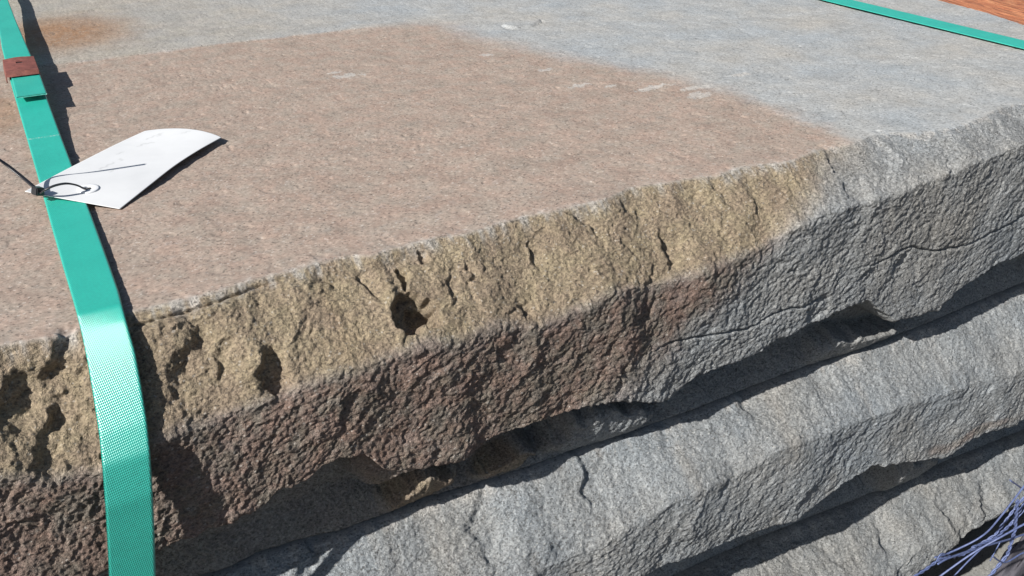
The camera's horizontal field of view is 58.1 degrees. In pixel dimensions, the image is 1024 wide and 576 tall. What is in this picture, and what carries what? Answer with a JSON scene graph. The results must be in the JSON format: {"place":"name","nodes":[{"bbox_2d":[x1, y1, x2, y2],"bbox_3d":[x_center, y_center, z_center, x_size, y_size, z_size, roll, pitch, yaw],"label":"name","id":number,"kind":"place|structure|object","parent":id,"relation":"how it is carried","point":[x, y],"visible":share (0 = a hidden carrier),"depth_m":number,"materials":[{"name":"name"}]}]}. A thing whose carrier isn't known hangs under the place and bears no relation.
{"place":"outdoors","nodes":[
{"label":"outdoors","id":0,"kind":"place"},
{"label":"ground","id":1,"kind":"structure","parent":0,"visible":0},
{"bbox_2d":[918,505,1023,575],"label":"stone slab","id":2,"kind":"object","parent":1,"relation":"on","point":[979,564],"depth_m":1.24,"materials":[{"name":"grey stone"}]},
{"bbox_2d":[672,429,1023,575],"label":"stone slab","id":3,"kind":"object","parent":2,"relation":"on","point":[912,527],"depth_m":1.02,"materials":[{"name":"grey stone"}]},
{"bbox_2d":[199,282,1023,575],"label":"stone slab","id":4,"kind":"object","parent":3,"relation":"on","point":[675,494],"depth_m":0.82,"materials":[{"name":"grey stone"}]},
{"bbox_2d":[0,0,1023,575],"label":"stone slab","id":5,"kind":"object","parent":4,"relation":"on","point":[370,258],"depth_m":0.76,"materials":[{"name":"stone"}]},
{"bbox_2d":[0,0,155,575],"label":"packing strap","id":6,"kind":"object","parent":5,"relation":"attached to","point":[116,386],"visible":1,"depth_m":0.56,"materials":[{"name":"plastic"}]},
{"bbox_2d":[25,128,220,208],"bbox_3d":[-0.319,-0.105,0.770,0.084,0.011,0.172,6,29,12],"label":"paper tag","id":7,"kind":"object","parent":5,"relation":"on","point":[120,175],"visible":1,"depth_m":0.76,"materials":[{"name":"white paper"}]},
{"bbox_2d":[0,159,87,195],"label":"cable tie","id":8,"kind":"object","parent":7,"relation":"attached to","point":[37,190],"visible":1,"depth_m":0.70,"materials":[{"name":"black plastic"}]},
{"bbox_2d":[823,0,1023,48],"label":"packing strap","id":9,"kind":"object","parent":5,"relation":"attached to","point":[980,34],"visible":1,"depth_m":1.21,"materials":[{"name":"teal plastic"}]},
{"bbox_2d":[939,0,1023,24],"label":"timber baulk","id":10,"kind":"object","parent":1,"relation":"on","point":[1011,10],"depth_m":1.87,"materials":[{"name":"brown wood"}]},
{"bbox_2d":[992,536,1023,575],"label":"leaning stone","id":11,"kind":"object","parent":1,"relation":"on","point":[1015,567],"visible":0.76,"depth_m":0.97,"materials":[{"name":"grey stone"}]},
{"bbox_2d":[913,479,1023,575],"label":"twine tangle","id":12,"kind":"object","parent":11,"relation":"on","point":[988,541],"visible":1,"depth_m":0.83,"materials":[{"name":"blue plastic"}]}
]}

